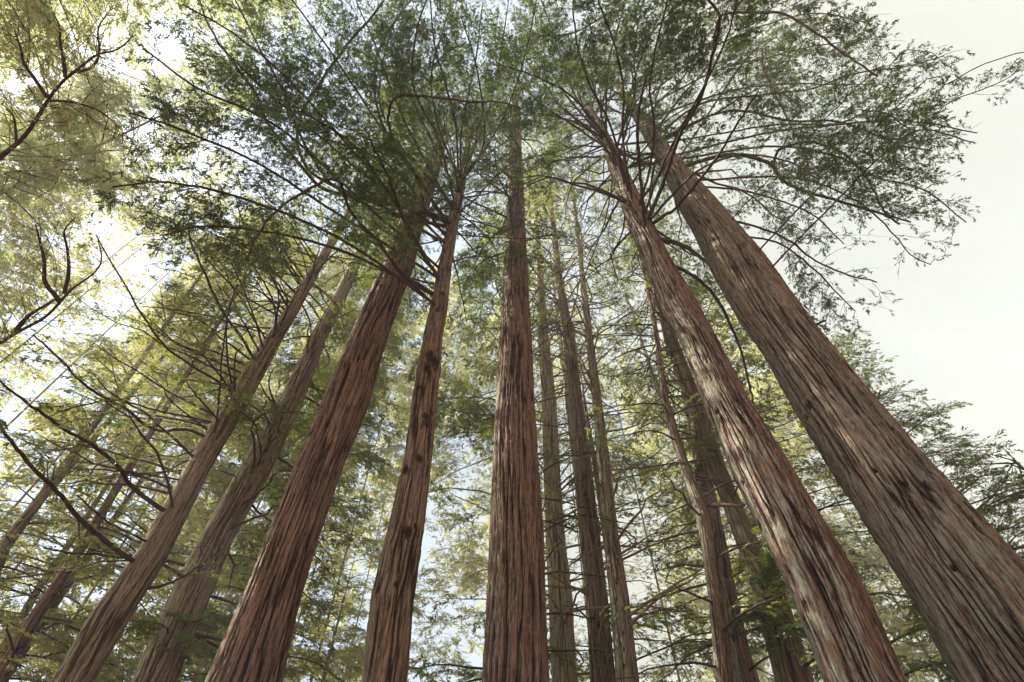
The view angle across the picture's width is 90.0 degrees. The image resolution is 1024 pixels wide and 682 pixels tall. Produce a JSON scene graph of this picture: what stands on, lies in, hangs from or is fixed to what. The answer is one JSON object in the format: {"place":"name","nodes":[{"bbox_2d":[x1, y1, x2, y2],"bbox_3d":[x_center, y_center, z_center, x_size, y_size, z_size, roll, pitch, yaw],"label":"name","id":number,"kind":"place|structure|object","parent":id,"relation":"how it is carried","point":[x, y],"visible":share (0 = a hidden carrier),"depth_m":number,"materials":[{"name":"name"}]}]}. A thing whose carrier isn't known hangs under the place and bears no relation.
{"place":"outdoors","nodes":[
{"label":"outdoors","id":0,"kind":"place"},
{"bbox_2d":[0,0,1023,681],"label":"sky","id":1,"kind":"structure","parent":0,"point":[956,332],"materials":[{"name":"white"}]},
{"bbox_3d":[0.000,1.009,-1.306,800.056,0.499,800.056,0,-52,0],"label":"ground","id":2,"kind":"structure","parent":0,"visible":0},
{"bbox_2d":[0,0,200,385],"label":"broadleaf tree","id":3,"kind":"object","parent":2,"relation":"on","point":[18,328],"visible":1,"depth_m":10.49,"materials":[{"name":"green plant"}]},
{"bbox_2d":[0,406,235,681],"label":"conifer","id":4,"kind":"object","parent":2,"relation":"on","point":[56,603],"visible":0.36,"depth_m":20.76,"materials":[{"name":"green plant"}]},
{"bbox_2d":[0,283,236,681],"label":"redwood tree","id":5,"kind":"object","parent":2,"relation":"on","point":[100,496],"visible":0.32,"depth_m":24.97,"materials":[{"name":"green plant"}]},
{"bbox_2d":[0,218,244,630],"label":"redwood tree","id":6,"kind":"object","parent":2,"relation":"on","point":[11,536],"visible":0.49,"depth_m":23.59,"materials":[{"name":"green plant"}]},
{"bbox_2d":[0,41,254,348],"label":"conifer","id":7,"kind":"object","parent":2,"relation":"on","point":[51,172],"visible":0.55,"depth_m":27.13,"materials":[{"name":"green plant"}]},
{"bbox_2d":[0,392,266,681],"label":"conifer","id":8,"kind":"object","parent":2,"relation":"on","point":[119,670],"visible":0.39,"depth_m":20.35,"materials":[{"name":"green plant"}]},
{"bbox_2d":[0,235,293,681],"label":"redwood tree","id":9,"kind":"object","parent":2,"relation":"on","point":[13,657],"visible":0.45,"depth_m":19.15,"materials":[{"name":"green plant"}]},
{"bbox_2d":[0,194,305,621],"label":"conifer","id":10,"kind":"object","parent":2,"relation":"on","point":[4,517],"visible":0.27,"depth_m":30.68,"materials":[{"name":"green plant"}]},
{"bbox_2d":[0,0,330,198],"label":"conifer","id":11,"kind":"object","parent":2,"relation":"on","point":[21,12],"visible":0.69,"depth_m":17.55,"materials":[{"name":"green plant"}]},
{"bbox_2d":[7,241,344,681],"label":"conifer","id":12,"kind":"object","parent":2,"relation":"on","point":[223,392],"visible":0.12,"depth_m":37.98,"materials":[{"name":"green plant"}]},
{"bbox_2d":[46,243,375,681],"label":"conifer","id":13,"kind":"object","parent":2,"relation":"on","point":[233,580],"visible":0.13,"depth_m":30.36,"materials":[{"name":"green plant"}]},
{"bbox_2d":[0,60,445,681],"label":"redwood tree","id":14,"kind":"object","parent":2,"relation":"on","point":[102,630],"visible":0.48,"depth_m":13.49,"materials":[{"name":"green plant"}]},
{"bbox_2d":[43,104,435,681],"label":"redwood tree","id":15,"kind":"object","parent":2,"relation":"on","point":[174,634],"visible":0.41,"depth_m":15.03,"materials":[{"name":"green plant"}]},
{"bbox_2d":[116,223,423,681],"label":"conifer","id":16,"kind":"object","parent":2,"relation":"on","point":[367,453],"visible":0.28,"depth_m":24.93,"materials":[{"name":"green plant"}]},
{"bbox_2d":[183,222,428,676],"bbox_3d":[-13.876,3.217,43.246,9.795,68.300,10.154,10,-53,-8],"label":"conifer","id":17,"kind":"object","parent":2,"relation":"on","point":[346,466],"visible":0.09,"depth_m":31.86,"materials":[{"name":"green plant"}]},
{"bbox_2d":[78,0,575,681],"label":"redwood tree","id":18,"kind":"object","parent":2,"relation":"on","point":[388,644],"visible":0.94,"depth_m":12.91,"materials":[{"name":"green plant"}]},
{"bbox_2d":[284,546,376,681],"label":"conifer","id":19,"kind":"object","parent":2,"relation":"on","point":[354,649],"visible":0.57,"depth_m":36.12,"materials":[{"name":"green plant"}]},
{"bbox_2d":[205,67,512,681],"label":"redwood tree","id":20,"kind":"object","parent":2,"relation":"on","point":[255,644],"visible":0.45,"depth_m":10.18,"materials":[{"name":"green plant"}]},
{"bbox_2d":[0,2,984,681],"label":"distant forest","id":21,"kind":"object","parent":2,"relation":"on","point":[386,484],"visible":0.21,"depth_m":51.48,"materials":[{"name":"green plant"}]},
{"bbox_2d":[391,65,594,681],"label":"redwood tree","id":22,"kind":"object","parent":2,"relation":"on","point":[515,649],"visible":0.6,"depth_m":12.42,"materials":[{"name":"green plant"}]},
{"bbox_2d":[383,179,668,681],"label":"conifer","id":23,"kind":"object","parent":2,"relation":"on","point":[462,404],"visible":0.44,"depth_m":22.66,"materials":[{"name":"green plant"}]},
{"bbox_2d":[455,135,661,681],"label":"redwood tree","id":24,"kind":"object","parent":2,"relation":"on","point":[562,630],"visible":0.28,"depth_m":21.84,"materials":[{"name":"green plant"}]},
{"bbox_2d":[487,190,661,580],"bbox_3d":[3.693,0.732,42.589,9.584,70.300,9.522,18,-54,-13],"label":"conifer","id":25,"kind":"object","parent":2,"relation":"on","point":[563,380],"visible":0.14,"depth_m":38.11,"materials":[{"name":"green plant"}]},
{"bbox_2d":[492,121,709,681],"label":"redwood tree","id":26,"kind":"object","parent":2,"relation":"on","point":[594,592],"visible":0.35,"depth_m":21.01,"materials":[{"name":"green plant"}]},
{"bbox_2d":[523,104,726,681],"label":"redwood tree","id":27,"kind":"object","parent":2,"relation":"on","point":[625,658],"visible":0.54,"depth_m":21.26,"materials":[{"name":"green plant"}]},
{"bbox_2d":[539,313,765,681],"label":"conifer","id":28,"kind":"object","parent":2,"relation":"on","point":[665,623],"visible":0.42,"depth_m":23.33,"materials":[{"name":"green plant"}]},
{"bbox_2d":[479,0,908,681],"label":"redwood tree","id":29,"kind":"object","parent":2,"relation":"on","point":[845,632],"visible":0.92,"depth_m":12.32,"materials":[{"name":"green plant"}]},
{"bbox_2d":[594,240,813,681],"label":"conifer","id":30,"kind":"object","parent":2,"relation":"on","point":[672,549],"visible":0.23,"depth_m":29.57,"materials":[{"name":"green plant"}]},
{"bbox_2d":[606,215,816,681],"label":"redwood tree","id":31,"kind":"object","parent":2,"relation":"on","point":[742,666],"visible":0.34,"depth_m":17.27,"materials":[{"name":"green plant"}]},
{"bbox_2d":[568,184,864,681],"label":"redwood tree","id":32,"kind":"object","parent":2,"relation":"on","point":[696,485],"visible":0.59,"depth_m":15.82,"materials":[{"name":"green plant"}]},
{"bbox_2d":[594,194,929,681],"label":"redwood tree","id":33,"kind":"object","parent":2,"relation":"on","point":[781,628],"visible":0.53,"depth_m":14.87,"materials":[{"name":"green plant"}]},
{"bbox_2d":[531,0,1023,681],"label":"redwood tree","id":34,"kind":"object","parent":2,"relation":"on","point":[953,560],"visible":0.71,"depth_m":11.62,"materials":[{"name":"green plant"}]},
{"bbox_2d":[677,277,954,681],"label":"conifer","id":35,"kind":"object","parent":2,"relation":"on","point":[936,665],"visible":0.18,"depth_m":19.58,"materials":[{"name":"green plant"}]},
{"bbox_2d":[815,313,1023,681],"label":"conifer","id":36,"kind":"object","parent":2,"relation":"on","point":[920,424],"visible":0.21,"depth_m":21.14,"materials":[{"name":"green plant"}]},
{"bbox_2d":[935,429,1023,560],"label":"conifer","id":37,"kind":"object","parent":2,"relation":"on","point":[1014,498],"visible":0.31,"depth_m":16.82,"materials":[{"name":"green plant"}]}
]}

